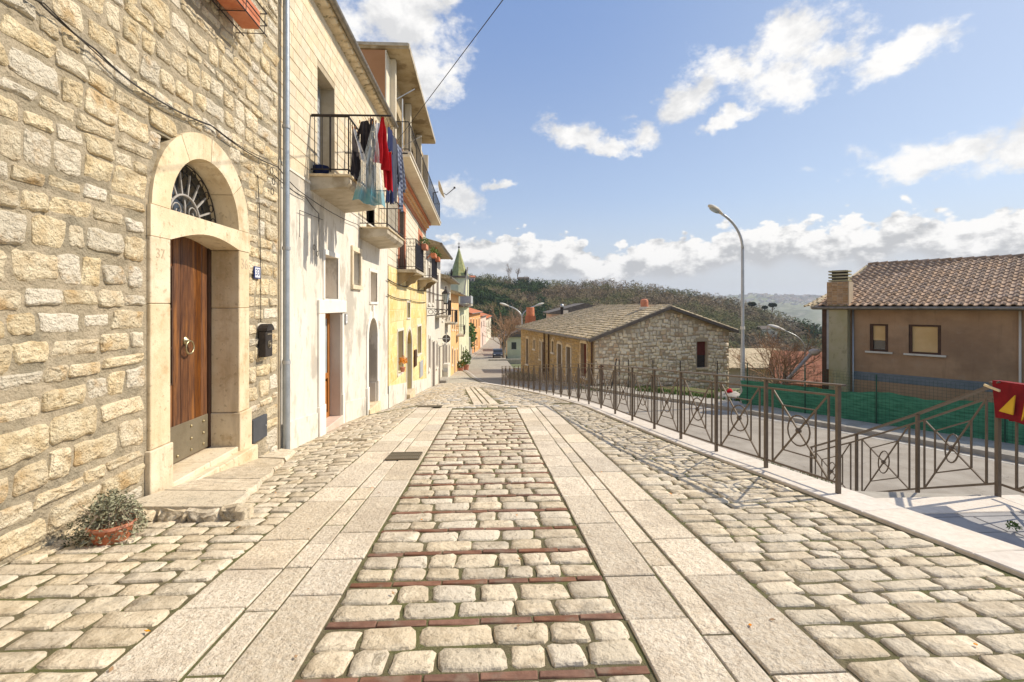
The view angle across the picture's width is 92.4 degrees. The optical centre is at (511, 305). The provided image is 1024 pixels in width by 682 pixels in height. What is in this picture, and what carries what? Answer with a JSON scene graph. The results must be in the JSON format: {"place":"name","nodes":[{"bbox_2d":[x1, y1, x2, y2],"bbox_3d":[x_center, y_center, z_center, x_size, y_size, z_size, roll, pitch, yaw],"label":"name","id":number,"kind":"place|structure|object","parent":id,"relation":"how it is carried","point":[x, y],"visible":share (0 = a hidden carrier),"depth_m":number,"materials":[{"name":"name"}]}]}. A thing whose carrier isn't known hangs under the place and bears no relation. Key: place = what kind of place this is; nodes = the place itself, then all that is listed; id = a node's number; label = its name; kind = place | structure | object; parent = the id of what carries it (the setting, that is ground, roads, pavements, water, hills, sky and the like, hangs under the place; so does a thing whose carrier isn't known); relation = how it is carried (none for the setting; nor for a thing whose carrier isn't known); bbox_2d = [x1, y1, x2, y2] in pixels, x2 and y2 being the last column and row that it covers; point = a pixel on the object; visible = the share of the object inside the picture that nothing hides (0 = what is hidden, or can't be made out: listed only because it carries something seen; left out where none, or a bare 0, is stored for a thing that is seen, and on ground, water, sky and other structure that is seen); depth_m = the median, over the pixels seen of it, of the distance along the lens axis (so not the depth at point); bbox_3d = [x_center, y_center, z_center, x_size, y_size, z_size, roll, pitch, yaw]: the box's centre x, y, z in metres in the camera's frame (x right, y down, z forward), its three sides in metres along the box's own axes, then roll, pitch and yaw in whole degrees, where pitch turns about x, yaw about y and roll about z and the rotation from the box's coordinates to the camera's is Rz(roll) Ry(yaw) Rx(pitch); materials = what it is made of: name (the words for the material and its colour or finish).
{"place":"outdoors","nodes":[
{"label":"outdoors","id":0,"kind":"place"},
{"bbox_2d":[444,371,479,383],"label":"pavement","id":1,"kind":"structure","parent":0,"point":[458,376],"depth_m":39.88,"materials":[{"name":"stone"}]},
{"bbox_2d":[0,371,1023,681],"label":"cobbled street","id":2,"kind":"structure","parent":0,"point":[576,543],"depth_m":3.10,"materials":[{"name":"stone"}]},
{"bbox_2d":[60,486,148,547],"bbox_3d":[-3.122,1.655,3.792,0.542,0.495,0.492,0,0,-3],"label":"flower bowl","id":3,"kind":"object","parent":2,"relation":"on","point":[109,522],"visible":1,"depth_m":3.73,"materials":[{"name":"ceramic"}]},
{"bbox_2d":[125,449,294,523],"bbox_3d":[-2.928,2.217,5.915,1.165,0.976,3.570,0,0,-3],"label":"doorstep platform","id":4,"kind":"structure","parent":2,"relation":"on","point":[226,494],"depth_m":4.67,"materials":[{"name":"stone"}]},
{"bbox_2d":[313,438,371,441],"bbox_3d":[-2.982,2.356,8.546,1.674,0.362,0.133,0,0,37],"label":"stone strip","id":5,"kind":"object","parent":2,"relation":"on","point":[345,439],"visible":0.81,"depth_m":8.44,"materials":[{"name":"stone"}]},
{"bbox_2d":[385,452,422,460],"bbox_3d":[-1.464,2.048,6.683,0.443,0.072,0.420,0,0,-3],"label":"drain grate","id":6,"kind":"object","parent":2,"relation":"on","point":[394,456],"visible":1,"depth_m":6.64,"materials":[{"name":"metal"}]},
{"bbox_2d":[457,360,465,370],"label":"planter","id":7,"kind":"object","parent":2,"relation":"on","point":[460,367],"visible":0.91,"depth_m":55.20,"materials":[{"name":"ceramic"}]},
{"bbox_2d":[109,466,984,671],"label":"fallen leaves","id":8,"kind":"object","parent":2,"relation":"on","point":[518,625],"visible":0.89,"depth_m":2.57,"materials":[{"name":"plant"}]},
{"bbox_2d":[480,382,1023,578],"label":"kerb","id":9,"kind":"structure","parent":2,"relation":"on","point":[1002,555],"depth_m":4.50,"materials":[{"name":"white stone"}]},
{"bbox_2d":[502,363,846,493],"bbox_3d":[1.454,2.608,16.055,0.344,3.695,22.876,0,0,-9],"label":"railing","id":10,"kind":"object","parent":9,"relation":"on","point":[836,395],"visible":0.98,"depth_m":6.92,"materials":[{"name":"metal"}]},
{"bbox_2d":[505,353,739,392],"bbox_3d":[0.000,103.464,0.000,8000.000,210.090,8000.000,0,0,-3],"label":"ground","id":11,"kind":"structure","parent":0,"point":[519,365],"depth_m":72.97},
{"bbox_2d":[0,0,278,566],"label":"stone house","id":12,"kind":"structure","parent":11,"relation":"on","point":[131,235],"depth_m":4.53,"materials":[{"name":"stone"}]},
{"bbox_2d":[170,237,211,463],"bbox_3d":[-3.932,0.505,5.765,0.137,2.690,1.441,0,0,-4],"label":"door","id":13,"kind":"structure","parent":12,"relation":"in","point":[190,261],"depth_m":6.02,"materials":[{"name":"brown wood"}]},
{"bbox_2d":[211,0,266,36],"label":"window box","id":14,"kind":"object","parent":12,"relation":"attached to","point":[244,14],"visible":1,"depth_m":6.16,"materials":[{"name":"ceramic"}]},
{"bbox_2d":[254,266,259,278],"bbox_3d":[-3.633,-0.475,7.001,0.021,0.170,0.180,0,0,-3],"label":"house number plate","id":15,"kind":"object","parent":12,"relation":"attached to","point":[256,272],"visible":1,"depth_m":6.98,"materials":[{"name":"white ceramic"}]},
{"bbox_2d":[252,414,266,443],"bbox_3d":[-3.640,1.765,7.071,0.064,0.330,0.440,0,0,-3],"label":"vent box","id":16,"kind":"object","parent":12,"relation":"attached to","point":[259,427],"visible":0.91,"depth_m":7.04,"materials":[{"name":"grey metal"}]},
{"bbox_2d":[252,414,266,443],"bbox_3d":[-3.647,1.765,7.070,0.050,0.330,0.440,0,0,-3],"label":"door","id":17,"kind":"structure","parent":16,"relation":"in","point":[259,428],"depth_m":7.04,"materials":[{"name":"grey metal"}]},
{"bbox_2d":[258,324,273,356],"bbox_3d":[-3.587,0.500,7.174,0.140,0.480,0.250,0,0,-3],"label":"letterbox","id":18,"kind":"object","parent":12,"relation":"attached to","point":[265,340],"visible":1,"depth_m":7.07,"materials":[{"name":"metal"}]},
{"bbox_2d":[278,0,407,449],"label":"whitewashed house","id":19,"kind":"structure","parent":11,"relation":"on","point":[338,371],"depth_m":10.44,"materials":[{"name":"paint"}]},
{"bbox_2d":[282,0,290,448],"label":"downpipe","id":20,"kind":"object","parent":19,"relation":"attached to","point":[286,249],"visible":0.91,"depth_m":7.84,"materials":[{"name":"metal"}]},
{"bbox_2d":[317,85,319,163],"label":"window","id":21,"kind":"structure","parent":19,"relation":"in","point":[318,89],"depth_m":10.56,"materials":[{"name":"wood"}]},
{"bbox_2d":[313,164,328,173],"bbox_3d":[-3.675,-2.580,9.442,0.300,0.200,0.292,0,0,-3],"label":"plastic tub","id":22,"kind":"object","parent":19,"relation":"on","point":[321,171],"visible":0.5,"depth_m":9.33,"materials":[{"name":"blue plastic"}]},
{"bbox_2d":[317,300,346,436],"bbox_3d":[-4.020,1.490,10.491,0.460,3.220,1.870,0,0,-3],"label":"door","id":23,"kind":"structure","parent":19,"relation":"in","point":[330,313],"depth_m":11.04,"materials":[{"name":"white paint"}]},
{"bbox_2d":[323,248,340,300],"bbox_3d":[-3.853,-0.611,10.454,0.090,1.098,1.100,0,0,-3],"label":"window","id":24,"kind":"structure","parent":19,"relation":"in","point":[325,252],"depth_m":10.40,"materials":[{"name":"white paint"}]},
{"bbox_2d":[351,125,360,181],"bbox_3d":[-3.033,-2.945,9.594,0.098,1.051,0.480,0,0,-1],"label":"black towel","id":25,"kind":"object","parent":19,"relation":"hanging from","point":[355,167],"visible":0.87,"depth_m":9.47,"materials":[{"name":"fabric"}]},
{"bbox_2d":[351,245,362,289],"bbox_3d":[-3.939,-0.948,12.402,0.120,1.064,0.940,0,0,-3],"label":"window","id":26,"kind":"structure","parent":19,"relation":"in","point":[353,248],"depth_m":12.28,"materials":[{"name":"beige stone"}]},
{"bbox_2d":[352,126,366,162],"bbox_3d":[-2.871,-3.046,9.267,0.283,0.707,0.078,0,0,-3],"label":"white towel","id":27,"kind":"object","parent":19,"relation":"hanging from","point":[363,157],"visible":1,"depth_m":9.28,"materials":[{"name":"fabric"}]},
{"bbox_2d":[355,118,374,156],"bbox_3d":[-2.785,-3.188,9.335,0.390,0.783,0.086,0,0,-18],"label":"black shirt","id":28,"kind":"object","parent":19,"relation":"hanging from","point":[363,131],"visible":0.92,"depth_m":9.34,"materials":[{"name":"fabric"}]},
{"bbox_2d":[352,120,384,206],"bbox_3d":[-2.695,-2.685,9.231,0.608,1.630,0.185,0,0,-13],"label":"sheer sheet","id":29,"kind":"object","parent":19,"relation":"hanging from","point":[373,196],"visible":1,"depth_m":9.24,"materials":[{"name":"fabric"}]},
{"bbox_2d":[366,117,374,162],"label":"trousers","id":30,"kind":"object","parent":19,"relation":"hanging from","point":[372,126],"visible":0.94,"depth_m":9.34,"materials":[{"name":"fabric"}]},
{"bbox_2d":[366,305,380,414],"bbox_3d":[-4.262,1.740,14.193,0.640,3.520,1.570,0,0,-3],"label":"arched doorway","id":31,"kind":"structure","parent":19,"relation":"in","point":[372,406],"depth_m":14.54,"materials":[{"name":"paint"}]},
{"bbox_2d":[369,268,378,303],"bbox_3d":[-4.055,-0.559,14.349,0.090,1.022,1.060,0,0,-3],"label":"window","id":32,"kind":"structure","parent":19,"relation":"in","point":[372,270],"depth_m":13.94,"materials":[{"name":"white paint"}]},
{"bbox_2d":[373,117,389,172],"bbox_3d":[-2.472,-3.063,9.322,0.310,1.114,0.163,0,0,-24],"label":"red dress","id":33,"kind":"object","parent":19,"relation":"hanging from","point":[381,155],"visible":0.99,"depth_m":9.32,"materials":[{"name":"fabric"}]},
{"bbox_2d":[383,151,392,190],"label":"red shorts","id":34,"kind":"object","parent":19,"relation":"hanging from","point":[388,183],"visible":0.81,"depth_m":9.42,"materials":[{"name":"fabric"}]},
{"bbox_2d":[385,124,393,203],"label":"navy trousers","id":35,"kind":"object","parent":19,"relation":"hanging from","point":[390,196],"visible":0.58,"depth_m":9.79,"materials":[{"name":"fabric"}]},
{"bbox_2d":[392,136,400,204],"bbox_3d":[-2.447,-2.839,10.199,0.074,1.403,0.703,0,0,3],"label":"shirt","id":36,"kind":"object","parent":19,"relation":"hanging from","point":[395,162],"visible":0.72,"depth_m":10.25,"materials":[{"name":"blue fabric"}]},
{"bbox_2d":[397,144,405,212],"bbox_3d":[-2.450,-2.824,10.807,0.106,1.452,0.892,0,0,0],"label":"checked shirt","id":37,"kind":"object","parent":19,"relation":"hanging from","point":[401,186],"visible":0.73,"depth_m":10.84,"materials":[{"name":"blue fabric"}]},
{"bbox_2d":[357,41,440,407],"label":"yellow house","id":38,"kind":"structure","parent":11,"relation":"on","point":[392,66],"depth_m":19.47,"materials":[{"name":"paint"}]},
{"bbox_2d":[35,0,441,321],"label":"facade cable","id":39,"kind":"object","parent":38,"relation":"attached to","point":[57,18],"visible":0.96,"depth_m":6.36,"materials":[{"name":"grey plastic"}]},
{"bbox_2d":[397,328,403,376],"bbox_3d":[-4.282,1.745,18.813,0.100,1.770,1.420,0,0,-3],"label":"window","id":40,"kind":"structure","parent":38,"relation":"in","point":[401,329],"depth_m":18.32,"materials":[{"name":"white paint"}]},
{"bbox_2d":[398,197,405,268],"bbox_3d":[-4.392,-2.742,19.148,0.235,2.645,1.720,0,0,-3],"label":"window","id":41,"kind":"structure","parent":38,"relation":"in","point":[404,208],"depth_m":19.75,"materials":[{"name":"red"}]},
{"bbox_2d":[397,89,421,147],"bbox_3d":[-3.799,-6.392,17.471,0.820,2.658,0.905,0,0,19],"label":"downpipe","id":42,"kind":"object","parent":38,"relation":"on","point":[402,117],"visible":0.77,"depth_m":17.20,"materials":[{"name":"metal"}]},
{"bbox_2d":[406,326,414,398],"bbox_3d":[-4.523,2.925,20.853,0.630,4.150,1.600,0,0,-3],"label":"arched doorway","id":43,"kind":"structure","parent":38,"relation":"in","point":[410,393],"depth_m":21.27,"materials":[{"name":"white paint"}]},
{"bbox_2d":[417,324,421,356],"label":"window","id":44,"kind":"structure","parent":38,"relation":"in","point":[418,325],"depth_m":23.83,"materials":[{"name":"white paint"}]},
{"bbox_2d":[419,236,430,250],"bbox_3d":[-3.586,-2.581,20.138,0.488,0.562,0.987,0,0,-3],"label":"planter","id":45,"kind":"object","parent":38,"relation":"attached to","point":[424,246],"visible":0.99,"depth_m":19.88,"materials":[{"name":"ceramic"}]},
{"bbox_2d":[430,246,437,258],"bbox_3d":[-3.736,-2.589,23.642,0.464,0.579,0.973,0,0,-17],"label":"planter","id":46,"kind":"object","parent":38,"relation":"attached to","point":[433,253],"visible":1,"depth_m":23.40,"materials":[{"name":"ceramic"}]},
{"bbox_2d":[397,0,502,140],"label":"overhead cable","id":47,"kind":"object","parent":38,"relation":"attached to","point":[455,62],"visible":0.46,"depth_m":11.40,"materials":[{"name":"grey plastic"}]},
{"bbox_2d":[426,239,452,388],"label":"white house","id":48,"kind":"structure","parent":11,"relation":"on","point":[433,345],"depth_m":30.98,"materials":[{"name":"paint"}]},
{"bbox_2d":[428,334,431,372],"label":"window","id":49,"kind":"structure","parent":48,"relation":"in","point":[429,335],"depth_m":28.17,"materials":[{"name":"white paint"}]},
{"bbox_2d":[432,338,434,386],"bbox_3d":[-4.861,4.778,30.389,0.045,5.458,1.500,0,0,-3],"label":"doorway","id":50,"kind":"structure","parent":48,"relation":"in","point":[433,340],"depth_m":30.19,"materials":[{"name":"white paint"}]},
{"bbox_2d":[427,287,449,315],"bbox_3d":[-4.079,-0.263,27.325,1.292,1.675,0.433,0,0,-3],"label":"wall lantern","id":51,"kind":"object","parent":48,"relation":"attached to","point":[445,294],"depth_m":27.29,"materials":[{"name":"metal"}]},
{"bbox_2d":[441,274,459,376],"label":"cream house","id":52,"kind":"structure","parent":11,"relation":"on","point":[447,281],"depth_m":39.18,"materials":[{"name":"paint"}]},
{"bbox_2d":[443,363,448,376],"bbox_3d":[-5.003,4.850,37.223,0.370,1.000,0.935,0,0,-3],"label":"utility box","id":53,"kind":"object","parent":52,"relation":"attached to","point":[445,369],"visible":0.92,"depth_m":36.79,"materials":[{"name":"white paint"}]},
{"bbox_2d":[451,290,465,374],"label":"orange house","id":54,"kind":"structure","parent":11,"relation":"on","point":[455,334],"depth_m":50.71,"materials":[{"name":"paint"}]},
{"bbox_2d":[449,246,470,361],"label":"church tower","id":55,"kind":"structure","parent":11,"relation":"on","point":[458,271],"depth_m":73.22,"materials":[{"name":"green paint"}]},
{"bbox_2d":[459,267,472,364],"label":"pale green house","id":56,"kind":"structure","parent":11,"relation":"on","point":[467,299],"depth_m":62.87,"materials":[{"name":"paint"}]},
{"bbox_2d":[469,337,471,357],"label":"wall","id":57,"kind":"structure","parent":11,"relation":"on","point":[470,350],"depth_m":82.99,"materials":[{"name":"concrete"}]},
{"bbox_2d":[469,323,477,349],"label":"ivy bush","id":58,"kind":"object","parent":57,"relation":"attached to","point":[472,333],"visible":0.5,"depth_m":84.32,"materials":[{"name":"green plant"}]},
{"bbox_2d":[469,308,482,352],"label":"deep orange house","id":59,"kind":"structure","parent":11,"relation":"on","point":[474,316],"depth_m":108.70,"materials":[{"name":"paint"}]},
{"bbox_2d":[480,313,487,346],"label":"pink house","id":60,"kind":"structure","parent":11,"relation":"on","point":[482,328],"depth_m":128.77,"materials":[{"name":"paint"}]},
{"bbox_2d":[484,313,491,341],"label":"cream house","id":61,"kind":"structure","parent":11,"relation":"on","point":[487,329],"depth_m":156.21,"materials":[{"name":"paint"}]},
{"bbox_2d":[488,359,520,363],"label":"planter wall","id":62,"kind":"structure","parent":11,"relation":"on","point":[514,361],"depth_m":76.09,"materials":[{"name":"concrete"}]},
{"bbox_2d":[497,311,524,331],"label":"bare tree","id":63,"kind":"object","parent":11,"relation":"on","point":[512,319],"visible":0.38,"depth_m":99.54,"materials":[{"name":"plant"}]},
{"bbox_2d":[505,329,520,357],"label":"green house","id":64,"kind":"structure","parent":11,"relation":"on","point":[513,346],"depth_m":91.92,"materials":[{"name":"paint"}]},
{"bbox_2d":[507,302,531,326],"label":"bare tree","id":65,"kind":"object","parent":11,"relation":"on","point":[521,309],"visible":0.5,"depth_m":119.49,"materials":[{"name":"plant"}]},
{"bbox_2d":[543,303,593,317],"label":"grey roof house","id":66,"kind":"structure","parent":11,"relation":"on","point":[569,308],"depth_m":51.60,"materials":[{"name":"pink paint"}]},
{"bbox_2d":[515,299,738,390],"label":"long stone house","id":67,"kind":"structure","parent":11,"relation":"on","point":[643,334],"depth_m":28.17,"materials":[{"name":"beige stone"}]},
{"bbox_2d":[566,344,571,382],"bbox_3d":[3.521,4.275,30.483,0.065,3.850,0.960,0,0,-14],"label":"doorway","id":68,"kind":"structure","parent":67,"relation":"in","point":[567,345],"depth_m":30.08,"materials":[{"name":"stone"}]},
{"bbox_2d":[579,340,587,379],"bbox_3d":[4.194,3.060,28.125,0.330,2.220,1.180,0,0,-14],"label":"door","id":69,"kind":"structure","parent":67,"relation":"in","point":[585,343],"depth_m":28.41,"materials":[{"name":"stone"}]},
{"bbox_2d":[696,341,708,369],"bbox_3d":[10.935,2.855,28.362,0.750,1.610,0.360,0,0,-14],"label":"window","id":70,"kind":"structure","parent":67,"relation":"in","point":[700,345],"depth_m":28.50,"materials":[{"name":"brown glass"}]},
{"bbox_2d":[735,326,809,384],"bbox_3d":[13.487,3.208,25.428,4.959,4.817,2.896,0,0,-36],"label":"twiggy bush","id":71,"kind":"object","parent":11,"relation":"on","point":[770,345],"visible":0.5,"depth_m":25.36,"materials":[{"name":"plant"}]},
{"bbox_2d":[767,324,805,367],"bbox_3d":[15.515,4.022,27.765,1.948,5.955,0.375,0,0,17],"label":"street lamp","id":72,"kind":"object","parent":11,"relation":"on","point":[774,327],"visible":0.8,"depth_m":27.74,"materials":[{"name":"metal"}]},
{"bbox_2d":[804,253,1023,402],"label":"brown house","id":73,"kind":"structure","parent":11,"relation":"on","point":[959,321],"depth_m":18.61,"materials":[{"name":"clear paint"}]},
{"bbox_2d":[865,324,892,353],"bbox_3d":[14.379,1.275,19.227,0.260,1.138,0.872,0,0,-41],"label":"window","id":74,"kind":"structure","parent":73,"relation":"in","point":[878,332],"depth_m":19.27,"materials":[{"name":"beige glass"}]},
{"bbox_2d":[903,324,945,356],"bbox_3d":[15.290,1.274,18.184,0.260,1.153,1.211,0,0,-41],"label":"window","id":75,"kind":"structure","parent":73,"relation":"in","point":[924,340],"depth_m":18.21,"materials":[{"name":"beige glass"}]},
{"bbox_2d":[523,288,810,348],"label":"hill","id":76,"kind":"structure","parent":0,"point":[699,314],"depth_m":239.78,"materials":[{"name":"plant"}]},
{"bbox_2d":[445,271,821,351],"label":"bare woods","id":77,"kind":"object","parent":76,"relation":"on","point":[599,297],"visible":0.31,"depth_m":252.20,"materials":[{"name":"plant"}]},
{"bbox_2d":[469,277,821,341],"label":"evergreen woods","id":78,"kind":"object","parent":76,"relation":"on","point":[481,296],"visible":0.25,"depth_m":234.83,"materials":[{"name":"plant"}]},
{"bbox_2d":[755,326,776,339],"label":"hill house","id":79,"kind":"structure","parent":76,"relation":"on","point":[769,329],"depth_m":215.07,"materials":[{"name":"beige paint"}]},
{"bbox_2d":[640,386,719,394],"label":"verge","id":80,"kind":"structure","parent":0,"point":[697,390],"depth_m":25.78,"materials":[{"name":"plant"}]},
{"bbox_2d":[611,359,717,388],"bbox_3d":[7.251,3.373,23.671,5.319,1.876,0.596,0,0,41],"label":"wire fence","id":81,"kind":"object","parent":80,"relation":"on","point":[628,361],"visible":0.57,"depth_m":24.87,"materials":[{"name":"metal"}]},
{"bbox_2d":[718,388,739,400],"bbox_3d":[9.398,3.973,21.173,1.321,0.829,1.311,0,0,-3],"label":"tarpaulin heap","id":82,"kind":"object","parent":80,"relation":"on","point":[730,392],"visible":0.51,"depth_m":20.95,"materials":[{"name":"plastic"}]},
{"bbox_2d":[725,319,821,386],"bbox_3d":[12.320,2.882,22.601,4.102,4.643,3.512,0,0,-20],"label":"twiggy bush","id":83,"kind":"object","parent":80,"relation":"on","point":[783,358],"visible":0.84,"depth_m":22.37,"materials":[{"name":"plant"}]},
{"bbox_2d":[782,349,819,383],"bbox_3d":[13.017,3.184,22.457,2.124,2.451,0.456,0,0,-3],"label":"floodlight arm","id":84,"kind":"object","parent":80,"relation":"on","point":[814,352],"visible":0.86,"depth_m":22.44},
{"bbox_2d":[337,0,1023,296],"label":"sky","id":85,"kind":"structure","parent":0,"point":[593,140],"materials":[{"name":"blue"}]},
{"bbox_2d":[463,336,1023,495],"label":"road","id":86,"kind":"structure","parent":0,"point":[482,367],"depth_m":13.53,"materials":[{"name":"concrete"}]},
{"bbox_2d":[460,349,470,369],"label":"planter group","id":87,"kind":"object","parent":86,"relation":"on","point":[467,358],"visible":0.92,"depth_m":56.60,"materials":[{"name":"plant"}]},
{"bbox_2d":[493,349,502,357],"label":"car","id":88,"kind":"object","parent":86,"relation":"on","point":[497,352],"visible":0.91,"depth_m":84.33,"materials":[{"name":"blue paint"}]},
{"bbox_2d":[483,302,524,357],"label":"bare tree","id":89,"kind":"object","parent":86,"relation":"on","point":[511,330],"visible":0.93,"depth_m":83.86,"materials":[{"name":"plant"}]},
{"bbox_2d":[506,371,531,380],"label":"weeds","id":90,"kind":"object","parent":86,"relation":"on","point":[519,376],"visible":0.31,"depth_m":37.89,"materials":[{"name":"brown plant"}]},
{"bbox_2d":[512,369,1023,465],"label":"road line","id":91,"kind":"object","parent":86,"relation":"on","point":[842,432],"visible":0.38,"depth_m":15.02,"materials":[{"name":"paint"}]},
{"bbox_2d":[513,367,1023,462],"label":"kerb strip","id":92,"kind":"object","parent":86,"relation":"on","point":[978,451],"visible":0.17,"depth_m":15.52,"materials":[{"name":"concrete"}]},
{"bbox_2d":[855,491,1023,547],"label":"stair landing","id":93,"kind":"object","parent":86,"relation":"on","point":[989,515],"visible":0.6,"depth_m":4.55,"materials":[{"name":"concrete"}]},
{"bbox_2d":[989,382,1023,492],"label":"railing","id":94,"kind":"object","parent":93,"relation":"on","point":[1016,488],"visible":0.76,"depth_m":4.69,"materials":[{"name":"metal"}]},
{"bbox_2d":[983,380,1023,424],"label":"wine red cloth","id":95,"kind":"object","parent":94,"relation":"hanging from","point":[1008,396],"visible":1,"depth_m":4.71,"materials":[{"name":"fabric"}]},
{"bbox_2d":[1005,520,1022,531],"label":"weed tuft","id":96,"kind":"object","parent":93,"relation":"on","point":[1013,525],"visible":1,"depth_m":4.08,"materials":[{"name":"green plant"}]},
{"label":"stone steps","id":97,"kind":"object","parent":86,"relation":"on","visible":0},
{"bbox_2d":[810,381,1001,496],"bbox_3d":[5.469,2.343,7.293,0.225,3.214,5.156,0,0,13],"label":"railing","id":98,"kind":"object","parent":97,"relation":"on","point":[997,483],"visible":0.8,"depth_m":6.28,"materials":[{"name":"metal"}]},
{"bbox_2d":[689,294,821,328],"bbox_3d":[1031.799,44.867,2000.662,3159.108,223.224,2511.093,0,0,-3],"label":"plateau","id":99,"kind":"structure","parent":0,"point":[801,311],"depth_m":2350.79,"materials":[{"name":"plant"}]},
{"bbox_2d":[722,293,820,304],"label":"distant town","id":100,"kind":"object","parent":99,"relation":"on","point":[779,298],"visible":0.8,"depth_m":2577.81},
{"bbox_2d":[517,368,1023,455],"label":"sidewalk","id":101,"kind":"structure","parent":0,"point":[1008,448],"depth_m":15.69,"materials":[{"name":"concrete"}]},
{"bbox_2d":[500,303,543,323],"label":"street lamp","id":102,"kind":"object","parent":101,"relation":"on","point":[504,304],"visible":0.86,"depth_m":49.94,"materials":[{"name":"metal"}]},
{"bbox_2d":[633,385,739,400],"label":"weeds","id":103,"kind":"object","parent":101,"relation":"on","point":[686,393],"visible":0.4,"depth_m":22.53,"materials":[{"name":"green plant"}]},
{"bbox_2d":[708,204,744,402],"bbox_3d":[8.599,-0.032,19.637,1.840,7.964,0.300,0,0,-19],"label":"street lamp","id":104,"kind":"object","parent":101,"relation":"on","point":[714,209],"visible":0.98,"depth_m":19.84,"materials":[{"name":"metal"}]},
{"bbox_2d":[739,362,1023,444],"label":"wire fence","id":105,"kind":"object","parent":101,"relation":"on","point":[876,407],"visible":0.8,"depth_m":15.93,"materials":[{"name":"green"}]},
{"bbox_2d":[729,348,821,388],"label":"grey roof house","id":106,"kind":"structure","parent":0,"point":[735,370],"depth_m":36.00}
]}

